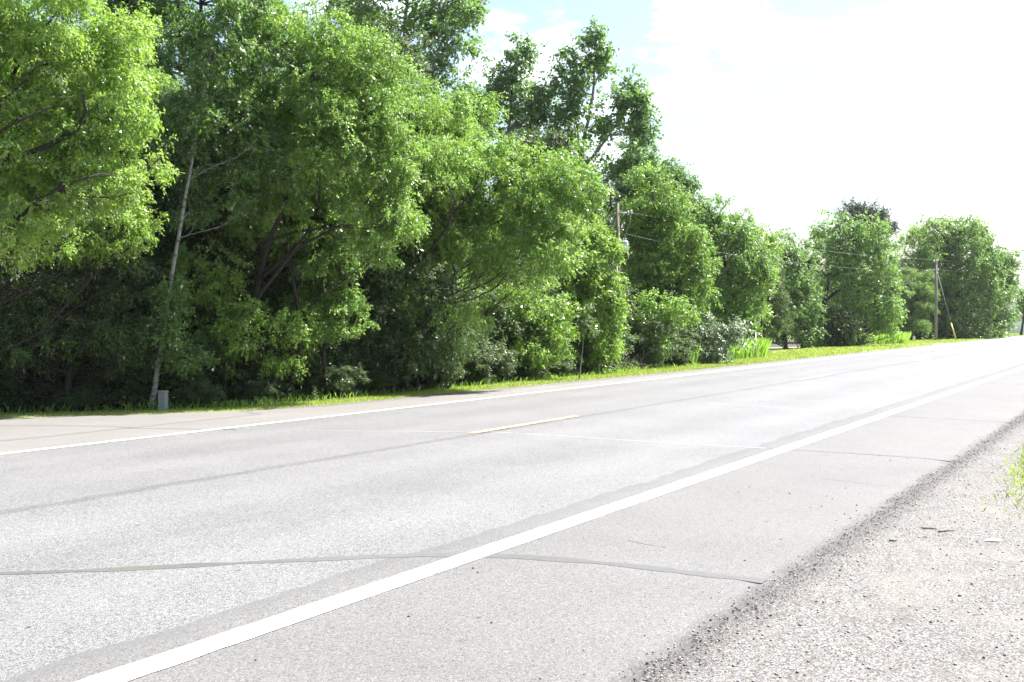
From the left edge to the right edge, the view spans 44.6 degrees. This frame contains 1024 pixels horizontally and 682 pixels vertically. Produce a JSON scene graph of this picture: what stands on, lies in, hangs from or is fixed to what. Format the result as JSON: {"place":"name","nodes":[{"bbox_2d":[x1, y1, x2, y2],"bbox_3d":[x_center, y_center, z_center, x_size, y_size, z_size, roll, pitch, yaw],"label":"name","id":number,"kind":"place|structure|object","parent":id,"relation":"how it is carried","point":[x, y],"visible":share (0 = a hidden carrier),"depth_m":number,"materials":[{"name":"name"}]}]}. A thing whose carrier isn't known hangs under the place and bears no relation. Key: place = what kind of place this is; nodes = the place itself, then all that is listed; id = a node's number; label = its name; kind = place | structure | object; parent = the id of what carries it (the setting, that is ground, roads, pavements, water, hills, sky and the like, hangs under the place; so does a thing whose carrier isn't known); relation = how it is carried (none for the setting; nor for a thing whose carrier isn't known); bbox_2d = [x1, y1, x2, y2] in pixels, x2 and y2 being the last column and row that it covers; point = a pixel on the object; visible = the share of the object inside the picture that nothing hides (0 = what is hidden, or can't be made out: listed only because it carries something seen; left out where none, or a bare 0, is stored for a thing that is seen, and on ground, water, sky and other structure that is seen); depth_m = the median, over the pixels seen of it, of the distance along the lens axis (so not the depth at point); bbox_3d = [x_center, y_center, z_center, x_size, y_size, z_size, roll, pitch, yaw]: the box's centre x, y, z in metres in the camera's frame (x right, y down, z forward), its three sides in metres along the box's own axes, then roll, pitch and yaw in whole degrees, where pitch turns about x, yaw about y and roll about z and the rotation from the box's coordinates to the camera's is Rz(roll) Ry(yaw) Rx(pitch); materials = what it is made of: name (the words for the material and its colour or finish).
{"place":"outdoors","nodes":[
{"label":"outdoors","id":0,"kind":"place"},
{"bbox_2d":[1,325,1018,417],"bbox_3d":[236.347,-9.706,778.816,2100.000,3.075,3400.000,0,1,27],"label":"ground","id":1,"kind":"structure","parent":0,"point":[776,346],"depth_m":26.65,"materials":[{"name":"green plant"}]},
{"bbox_2d":[0,331,77,411],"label":"understory shrub","id":2,"kind":"object","parent":1,"relation":"on","point":[20,385],"visible":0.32,"depth_m":24.15,"materials":[{"name":"green plant"}]},
{"bbox_2d":[24,380,65,410],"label":"understory shrub","id":3,"kind":"object","parent":1,"relation":"on","point":[43,393],"visible":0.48,"depth_m":23.87,"materials":[{"name":"green plant"}]},
{"bbox_2d":[50,389,105,411],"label":"understory shrub","id":4,"kind":"object","parent":1,"relation":"on","point":[74,401],"visible":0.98,"depth_m":23.29,"materials":[{"name":"green plant"}]},
{"bbox_2d":[0,66,169,343],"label":"woodland tree","id":5,"kind":"object","parent":1,"relation":"on","point":[103,274],"visible":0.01,"depth_m":25.91,"materials":[{"name":"green plant"}]},
{"bbox_2d":[0,234,172,411],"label":"boxelder tree","id":6,"kind":"object","parent":1,"relation":"on","point":[28,352],"visible":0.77,"depth_m":23.24,"materials":[{"name":"green plant"}]},
{"bbox_2d":[0,0,184,352],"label":"boxelder tree","id":7,"kind":"object","parent":1,"relation":"on","point":[32,192],"visible":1,"depth_m":19.27,"materials":[{"name":"green plant"}]},
{"bbox_2d":[71,378,113,410],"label":"understory shrub","id":8,"kind":"object","parent":1,"relation":"on","point":[92,386],"visible":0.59,"depth_m":23.81,"materials":[{"name":"green plant"}]},
{"bbox_2d":[74,345,134,407],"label":"understory shrub","id":9,"kind":"object","parent":1,"relation":"on","point":[86,368],"visible":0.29,"depth_m":24.23,"materials":[{"name":"green plant"}]},
{"bbox_2d":[46,66,193,302],"bbox_3d":[-8.587,-2.368,28.080,4.552,7.618,4.466,0,1,-18],"label":"woodland tree","id":10,"kind":"object","parent":1,"relation":"on","point":[158,88],"visible":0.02,"depth_m":26.70,"materials":[{"name":"green plant"}]},
{"bbox_2d":[78,338,180,407],"bbox_3d":[-7.417,0.610,24.592,2.096,1.481,2.051,-1,1,-43],"label":"understory shrub","id":11,"kind":"object","parent":1,"relation":"on","point":[147,379],"visible":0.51,"depth_m":24.14,"materials":[{"name":"green plant"}]},
{"bbox_2d":[110,296,211,403],"bbox_3d":[-7.159,0.200,25.878,2.675,2.340,2.734,1,1,36],"label":"understory shrub","id":12,"kind":"object","parent":1,"relation":"on","point":[144,314],"visible":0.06,"depth_m":25.55,"materials":[{"name":"green plant"}]},
{"bbox_2d":[76,0,285,104],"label":"cottonwood tree","id":13,"kind":"object","parent":1,"relation":"on","point":[169,65],"visible":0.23,"depth_m":33.54,"materials":[{"name":"green plant"}]},
{"bbox_2d":[151,345,230,405],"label":"understory shrub","id":14,"kind":"object","parent":1,"relation":"on","point":[190,375],"visible":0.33,"depth_m":24.83,"materials":[{"name":"green plant"}]},
{"bbox_2d":[113,99,272,329],"bbox_3d":[-7.015,-2.123,27.612,3.716,6.953,4.097,0,1,7],"label":"woodland tree","id":15,"kind":"object","parent":1,"relation":"on","point":[173,198],"visible":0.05,"depth_m":26.29,"materials":[{"name":"green plant"}]},
{"bbox_2d":[167,378,220,407],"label":"understory shrub","id":16,"kind":"object","parent":1,"relation":"on","point":[185,392],"visible":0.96,"depth_m":23.96,"materials":[{"name":"green plant"}]},
{"bbox_2d":[186,381,227,406],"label":"understory shrub","id":17,"kind":"object","parent":1,"relation":"on","point":[215,392],"visible":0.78,"depth_m":24.10,"materials":[{"name":"green plant"}]},
{"bbox_2d":[117,67,297,339],"bbox_3d":[-6.442,-2.285,27.106,4.460,7.267,4.044,0,1,0],"label":"woodland tree","id":18,"kind":"object","parent":1,"relation":"on","point":[161,252],"visible":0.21,"depth_m":26.25,"materials":[{"name":"green plant"}]},
{"bbox_2d":[164,322,258,403],"bbox_3d":[-6.295,0.442,25.523,1.976,1.792,2.243,-1,1,-37],"label":"understory shrub","id":19,"kind":"object","parent":1,"relation":"on","point":[243,374],"visible":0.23,"depth_m":25.21,"materials":[{"name":"green plant"}]},
{"bbox_2d":[137,0,333,409],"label":"aspen tree","id":20,"kind":"object","parent":1,"relation":"on","point":[201,116],"visible":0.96,"depth_m":23.96,"materials":[{"name":"green plant"}]},
{"bbox_2d":[221,378,256,402],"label":"understory shrub","id":21,"kind":"object","parent":1,"relation":"on","point":[234,390],"visible":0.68,"depth_m":25.23,"materials":[{"name":"green plant"}]},
{"bbox_2d":[156,235,323,403],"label":"boxelder tree","id":22,"kind":"object","parent":1,"relation":"on","point":[236,324],"visible":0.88,"depth_m":25.20,"materials":[{"name":"green plant"}]},
{"bbox_2d":[205,335,291,401],"bbox_3d":[-5.612,0.512,25.954,2.200,1.609,2.153,-1,1,-30],"label":"understory shrub","id":23,"kind":"object","parent":1,"relation":"on","point":[214,379],"visible":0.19,"depth_m":25.49,"materials":[{"name":"green plant"}]},
{"bbox_2d":[238,379,283,403],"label":"understory shrub","id":24,"kind":"object","parent":1,"relation":"on","point":[253,389],"visible":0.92,"depth_m":24.98,"materials":[{"name":"green plant"}]},
{"bbox_2d":[176,94,352,337],"bbox_3d":[-5.621,-2.117,28.080,4.114,6.884,4.036,-1,1,-37],"label":"woodland tree","id":25,"kind":"object","parent":1,"relation":"on","point":[275,259],"visible":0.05,"depth_m":26.75,"materials":[{"name":"green plant"}]},
{"bbox_2d":[264,326,332,397],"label":"understory shrub","id":26,"kind":"object","parent":1,"relation":"on","point":[318,362],"visible":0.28,"depth_m":26.63,"materials":[{"name":"green plant"}]},
{"bbox_2d":[295,376,332,397],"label":"understory shrub","id":27,"kind":"object","parent":1,"relation":"on","point":[306,383],"visible":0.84,"depth_m":26.39,"materials":[{"name":"green plant"}]},
{"bbox_2d":[236,95,399,374],"bbox_3d":[-4.399,-2.098,27.805,4.006,6.799,3.634,0,1,19],"label":"woodland tree","id":28,"kind":"object","parent":1,"relation":"on","point":[284,283],"visible":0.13,"depth_m":27.20,"materials":[{"name":"green plant"}]},
{"bbox_2d":[283,337,353,394],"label":"understory shrub","id":29,"kind":"object","parent":1,"relation":"on","point":[332,362],"visible":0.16,"depth_m":27.05,"materials":[{"name":"green plant"}]},
{"bbox_2d":[216,0,432,403],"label":"boxelder tree","id":30,"kind":"object","parent":1,"relation":"on","point":[376,135],"visible":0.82,"depth_m":24.87,"materials":[{"name":"green plant"}]},
{"bbox_2d":[269,216,379,398],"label":"boxelder tree","id":31,"kind":"object","parent":1,"relation":"on","point":[343,300],"visible":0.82,"depth_m":26.09,"materials":[{"name":"green plant"}]},
{"bbox_2d":[307,364,371,397],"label":"understory shrub","id":32,"kind":"object","parent":1,"relation":"on","point":[343,382],"visible":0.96,"depth_m":26.53,"materials":[{"name":"green plant"}]},
{"bbox_2d":[0,352,686,413],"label":"undergrowth","id":33,"kind":"object","parent":1,"relation":"on","point":[628,362],"visible":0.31,"depth_m":25.29,"materials":[{"name":"green plant"}]},
{"bbox_2d":[307,329,384,395],"bbox_3d":[-3.857,0.439,28.133,2.273,1.685,2.707,1,1,29],"label":"understory shrub","id":34,"kind":"object","parent":1,"relation":"on","point":[354,361],"visible":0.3,"depth_m":27.55,"materials":[{"name":"green plant"}]},
{"bbox_2d":[0,361,706,413],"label":"grass","id":35,"kind":"structure","parent":1,"relation":"on","point":[410,390],"depth_m":26.22,"materials":[{"name":"green plant"}]},
{"bbox_2d":[291,75,451,391],"bbox_3d":[-3.641,-2.677,29.510,4.865,7.926,4.410,0,1,6],"label":"woodland tree","id":36,"kind":"object","parent":1,"relation":"on","point":[399,256],"visible":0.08,"depth_m":28.68,"materials":[{"name":"green plant"}]},
{"bbox_2d":[354,366,397,395],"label":"understory shrub","id":37,"kind":"object","parent":1,"relation":"on","point":[379,379],"visible":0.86,"depth_m":27.71,"materials":[{"name":"green plant"}]},
{"bbox_2d":[338,329,421,390],"bbox_3d":[-3.283,0.357,28.706,2.442,1.822,2.152,0,1,-27],"label":"understory shrub","id":38,"kind":"object","parent":1,"relation":"on","point":[373,364],"visible":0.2,"depth_m":28.17,"materials":[{"name":"green plant"}]},
{"bbox_2d":[295,9,472,131],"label":"woodland tree","id":39,"kind":"object","parent":1,"relation":"on","point":[413,51],"visible":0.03,"depth_m":34.50,"materials":[{"name":"green plant"}]},
{"bbox_2d":[314,68,500,392],"bbox_3d":[-2.474,-2.518,29.051,4.538,7.595,4.452,0,1,10],"label":"woodland tree","id":40,"kind":"object","parent":1,"relation":"on","point":[445,157],"visible":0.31,"depth_m":28.21,"materials":[{"name":"green plant"}]},
{"bbox_2d":[319,0,496,106],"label":"cottonwood tree","id":41,"kind":"object","parent":1,"relation":"on","point":[465,16],"visible":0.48,"depth_m":39.62,"materials":[{"name":"green plant"}]},
{"bbox_2d":[340,252,477,392],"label":"boxelder tree","id":42,"kind":"object","parent":1,"relation":"on","point":[425,336],"visible":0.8,"depth_m":27.83,"materials":[{"name":"green plant"}]},
{"bbox_2d":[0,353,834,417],"bbox_3d":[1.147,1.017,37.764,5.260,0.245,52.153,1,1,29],"label":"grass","id":43,"kind":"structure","parent":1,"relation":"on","point":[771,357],"depth_m":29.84,"materials":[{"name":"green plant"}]},
{"bbox_2d":[364,111,488,390],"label":"boxelder tree","id":44,"kind":"object","parent":1,"relation":"on","point":[452,229],"visible":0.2,"depth_m":28.71,"materials":[{"name":"green plant"}]},
{"bbox_2d":[432,361,467,388],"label":"understory shrub","id":45,"kind":"object","parent":1,"relation":"on","point":[447,378],"visible":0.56,"depth_m":29.63,"materials":[{"name":"green plant"}]},
{"bbox_2d":[425,84,517,279],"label":"boxelder tree","id":46,"kind":"object","parent":1,"relation":"on","point":[488,119],"visible":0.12,"depth_m":35.86,"materials":[{"name":"green plant"}]},
{"bbox_2d":[452,332,494,383],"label":"understory shrub","id":47,"kind":"object","parent":1,"relation":"on","point":[471,359],"visible":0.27,"depth_m":31.45,"materials":[{"name":"green plant"}]},
{"bbox_2d":[459,328,517,385],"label":"understory shrub","id":48,"kind":"object","parent":1,"relation":"on","point":[492,356],"visible":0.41,"depth_m":31.96,"materials":[{"name":"green plant"}]},
{"bbox_2d":[469,308,512,350],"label":"understory shrub","id":49,"kind":"object","parent":1,"relation":"on","point":[489,342],"visible":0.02,"depth_m":33.39,"materials":[{"name":"green plant"}]},
{"bbox_2d":[463,183,536,282],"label":"woodland tree","id":50,"kind":"object","parent":1,"relation":"on","point":[494,238],"visible":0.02,"depth_m":39.57,"materials":[{"name":"green plant"}]},
{"bbox_2d":[486,349,521,382],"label":"understory shrub","id":51,"kind":"object","parent":1,"relation":"on","point":[500,369],"visible":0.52,"depth_m":33.06,"materials":[{"name":"green plant"}]},
{"bbox_2d":[456,287,555,379],"bbox_3d":[-0.610,-0.219,34.573,2.823,2.876,3.362,-1,1,-44],"label":"understory shrub","id":52,"kind":"object","parent":1,"relation":"on","point":[505,334],"visible":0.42,"depth_m":34.02,"materials":[{"name":"green plant"}]},
{"bbox_2d":[461,30,567,166],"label":"cottonwood tree","id":53,"kind":"object","parent":1,"relation":"on","point":[532,108],"visible":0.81,"depth_m":49.45,"materials":[{"name":"green plant"}]},
{"bbox_2d":[461,269,574,338],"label":"tree","id":54,"kind":"object","parent":1,"relation":"on","point":[551,292],"visible":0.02,"depth_m":36.53,"materials":[{"name":"green plant"}]},
{"bbox_2d":[424,130,615,385],"bbox_3d":[0.171,-1.946,29.342,4.530,6.010,2.826,0,1,0],"label":"boxelder tree","id":55,"kind":"object","parent":1,"relation":"on","point":[534,210],"visible":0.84,"depth_m":29.03,"materials":[{"name":"green plant"}]},
{"bbox_2d":[469,259,582,378],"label":"boxelder tree","id":56,"kind":"object","parent":1,"relation":"on","point":[555,322],"visible":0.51,"depth_m":34.24,"materials":[{"name":"green plant"}]},
{"bbox_2d":[493,116,593,179],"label":"cottonwood tree","id":57,"kind":"object","parent":1,"relation":"on","point":[553,137],"visible":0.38,"depth_m":43.63,"materials":[{"name":"green plant"}]},
{"bbox_2d":[544,357,575,375],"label":"understory shrub","id":58,"kind":"object","parent":1,"relation":"on","point":[558,369],"visible":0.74,"depth_m":36.38,"materials":[{"name":"green plant"}]},
{"bbox_2d":[532,200,634,373],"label":"boxelder tree","id":59,"kind":"object","parent":1,"relation":"on","point":[595,280],"visible":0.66,"depth_m":37.77,"materials":[{"name":"green plant"}]},
{"bbox_2d":[554,188,614,270],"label":"woodland tree","id":60,"kind":"object","parent":1,"relation":"on","point":[602,212],"depth_m":43.54,"materials":[{"name":"green plant"}]},
{"bbox_2d":[573,303,600,379],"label":"sapling","id":61,"kind":"object","parent":1,"relation":"on","point":[589,331],"visible":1,"depth_m":34.55,"materials":[{"name":"green plant"}]},
{"bbox_2d":[573,345,607,373],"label":"understory shrub","id":62,"kind":"object","parent":1,"relation":"on","point":[587,359],"visible":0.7,"depth_m":37.72,"materials":[{"name":"green plant"}]},
{"bbox_2d":[563,286,639,365],"bbox_3d":[2.202,-0.465,39.315,3.614,3.209,3.537,1,1,38],"label":"understory shrub","id":63,"kind":"object","parent":1,"relation":"on","point":[629,338],"visible":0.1,"depth_m":38.84,"materials":[{"name":"green plant"}]},
{"bbox_2d":[540,15,663,218],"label":"cottonwood tree","id":64,"kind":"object","parent":1,"relation":"on","point":[638,100],"visible":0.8,"depth_m":49.58,"materials":[{"name":"green plant"}]},
{"bbox_2d":[580,184,641,308],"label":"woodland tree","id":65,"kind":"object","parent":1,"relation":"on","point":[608,205],"visible":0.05,"depth_m":55.85,"materials":[{"name":"green plant"}]},
{"bbox_2d":[616,203,631,360],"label":"utility pole","id":66,"kind":"object","parent":1,"relation":"on","point":[625,242],"visible":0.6,"depth_m":42.89,"materials":[{"name":"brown wood"}]},
{"bbox_2d":[629,340,670,368],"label":"understory shrub","id":67,"kind":"object","parent":1,"relation":"on","point":[652,357],"visible":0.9,"depth_m":42.42,"materials":[{"name":"green plant"}]},
{"bbox_2d":[619,306,682,367],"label":"understory shrub","id":68,"kind":"object","parent":1,"relation":"on","point":[641,341],"visible":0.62,"depth_m":42.55,"materials":[{"name":"green plant"}]},
{"bbox_2d":[598,136,714,236],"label":"ash tree","id":69,"kind":"object","parent":1,"relation":"on","point":[683,180],"visible":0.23,"depth_m":57.45,"materials":[{"name":"green plant"}]},
{"bbox_2d":[626,287,701,363],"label":"roadside shrub","id":70,"kind":"object","parent":1,"relation":"on","point":[671,311],"visible":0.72,"depth_m":42.78,"materials":[{"name":"green plant"}]},
{"bbox_2d":[606,160,723,327],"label":"ash tree","id":71,"kind":"object","parent":1,"relation":"on","point":[662,258],"visible":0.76,"depth_m":46.48,"materials":[{"name":"green plant"}]},
{"bbox_2d":[637,306,701,347],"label":"understory shrub","id":72,"kind":"object","parent":1,"relation":"on","point":[686,333],"visible":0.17,"depth_m":45.54,"materials":[{"name":"green plant"}]},
{"bbox_2d":[621,276,719,348],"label":"understory shrub","id":73,"kind":"object","parent":1,"relation":"on","point":[658,299],"visible":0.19,"depth_m":46.31,"materials":[{"name":"green plant"}]},
{"bbox_2d":[647,314,696,364],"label":"understory shrub","id":74,"kind":"object","parent":1,"relation":"on","point":[681,341],"visible":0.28,"depth_m":44.34,"materials":[{"name":"green plant"}]},
{"bbox_2d":[667,344,693,365],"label":"understory shrub","id":75,"kind":"object","parent":1,"relation":"on","point":[681,361],"visible":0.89,"depth_m":44.14,"materials":[{"name":"green plant"}]},
{"bbox_2d":[682,307,760,364],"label":"dogwood shrub","id":76,"kind":"object","parent":1,"relation":"on","point":[711,353],"visible":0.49,"depth_m":46.69,"materials":[{"name":"green plant"}]},
{"bbox_2d":[686,337,772,363],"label":"tall grass","id":77,"kind":"structure","parent":1,"relation":"on","point":[763,345],"depth_m":53.01,"materials":[{"name":"green plant"}]},
{"bbox_2d":[686,193,780,337],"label":"ash tree","id":78,"kind":"object","parent":1,"relation":"on","point":[758,271],"visible":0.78,"depth_m":55.48,"materials":[{"name":"green plant"}]},
{"bbox_2d":[742,213,789,339],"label":"ash tree","id":79,"kind":"object","parent":1,"relation":"on","point":[773,238],"visible":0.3,"depth_m":59.78,"materials":[{"name":"green plant"}]},
{"bbox_2d":[751,258,798,341],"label":"woodland tree","id":80,"kind":"object","parent":1,"relation":"on","point":[778,300],"visible":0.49,"depth_m":69.22,"materials":[{"name":"green plant"}]},
{"bbox_2d":[798,298,871,346],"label":"dark shrub","id":81,"kind":"object","parent":1,"relation":"on","point":[838,325],"visible":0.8,"depth_m":79.88,"materials":[{"name":"green plant"}]},
{"bbox_2d":[806,208,913,344],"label":"maple tree","id":82,"kind":"object","parent":1,"relation":"on","point":[865,291],"visible":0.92,"depth_m":81.31,"materials":[{"name":"green plant"}]},
{"bbox_2d":[856,331,911,345],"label":"tall grass","id":83,"kind":"structure","parent":1,"relation":"on","point":[904,338],"depth_m":87.71,"materials":[{"name":"green plant"}]},
{"bbox_2d":[867,259,913,330],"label":"woodland tree","id":84,"kind":"object","parent":1,"relation":"on","point":[908,283],"visible":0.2,"depth_m":105.67,"materials":[{"name":"green plant"}]},
{"bbox_2d":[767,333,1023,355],"bbox_3d":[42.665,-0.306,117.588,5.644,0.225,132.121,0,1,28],"label":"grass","id":85,"kind":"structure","parent":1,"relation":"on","point":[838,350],"depth_m":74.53,"materials":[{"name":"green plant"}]},
{"bbox_2d":[892,265,941,339],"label":"woodland tree","id":86,"kind":"object","parent":1,"relation":"on","point":[926,291],"visible":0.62,"depth_m":107.26,"materials":[{"name":"green plant"}]},
{"bbox_2d":[933,259,938,339],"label":"utility pole","id":87,"kind":"object","parent":1,"relation":"on","point":[936,320],"visible":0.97,"depth_m":103.87,"materials":[{"name":"grey wood"}]},
{"bbox_2d":[889,209,992,339],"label":"locust tree","id":88,"kind":"object","parent":1,"relation":"on","point":[925,255],"visible":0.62,"depth_m":111.09,"materials":[{"name":"green plant"}]},
{"bbox_2d":[895,214,1017,338],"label":"willow tree","id":89,"kind":"object","parent":1,"relation":"on","point":[964,325],"visible":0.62,"depth_m":111.71,"materials":[{"name":"green plant"}]},
{"bbox_2d":[956,223,1023,337],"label":"willow tree","id":90,"kind":"object","parent":1,"relation":"on","point":[1012,266],"visible":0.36,"depth_m":115.27,"materials":[{"name":"green plant"}]},
{"bbox_2d":[1009,283,1023,334],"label":"young tree","id":91,"kind":"object","parent":1,"relation":"on","point":[1021,303],"visible":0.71,"depth_m":139.82,"materials":[{"name":"green plant"}]},
{"bbox_2d":[0,336,1023,681],"bbox_3d":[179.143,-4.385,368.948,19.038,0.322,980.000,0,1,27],"label":"road","id":92,"kind":"structure","parent":0,"point":[572,524],"depth_m":10.04,"materials":[{"name":"grey asphalt"}]},
{"bbox_2d":[0,0,1023,317],"label":"sky","id":93,"kind":"structure","parent":0,"point":[792,110],"materials":[{"name":"white"}]},
{"bbox_2d":[94,335,1023,415],"bbox_3d":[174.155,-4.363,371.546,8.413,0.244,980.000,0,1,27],"label":"gravel strip","id":94,"kind":"object","parent":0,"point":[507,388],"visible":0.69,"depth_m":33.30,"materials":[{"name":"grey gravel"}]},
{"bbox_2d":[612,413,1023,681],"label":"gravel verge","id":95,"kind":"structure","parent":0,"point":[998,584],"depth_m":7.33,"materials":[{"name":"grey gravel"}]},
{"bbox_2d":[740,330,931,350],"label":"lawn","id":96,"kind":"structure","parent":0,"point":[799,347],"depth_m":81.04,"materials":[{"name":"green plant"}]},
{"bbox_2d":[765,225,820,348],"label":"maple tree","id":97,"kind":"object","parent":96,"relation":"on","point":[792,271],"visible":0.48,"depth_m":77.65,"materials":[{"name":"green plant"}]},
{"bbox_2d":[788,236,830,348],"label":"maple tree","id":98,"kind":"object","parent":96,"relation":"on","point":[806,340],"visible":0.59,"depth_m":78.49,"materials":[{"name":"green plant"}]},
{"bbox_2d":[833,192,906,274],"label":"pine tree","id":99,"kind":"object","parent":96,"relation":"on","point":[852,210],"visible":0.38,"depth_m":111.29,"materials":[{"name":"green plant"}]},
{"bbox_2d":[974,444,1023,537],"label":"grass","id":100,"kind":"structure","parent":0,"point":[1021,462],"depth_m":12.93,"materials":[{"name":"green plant"}]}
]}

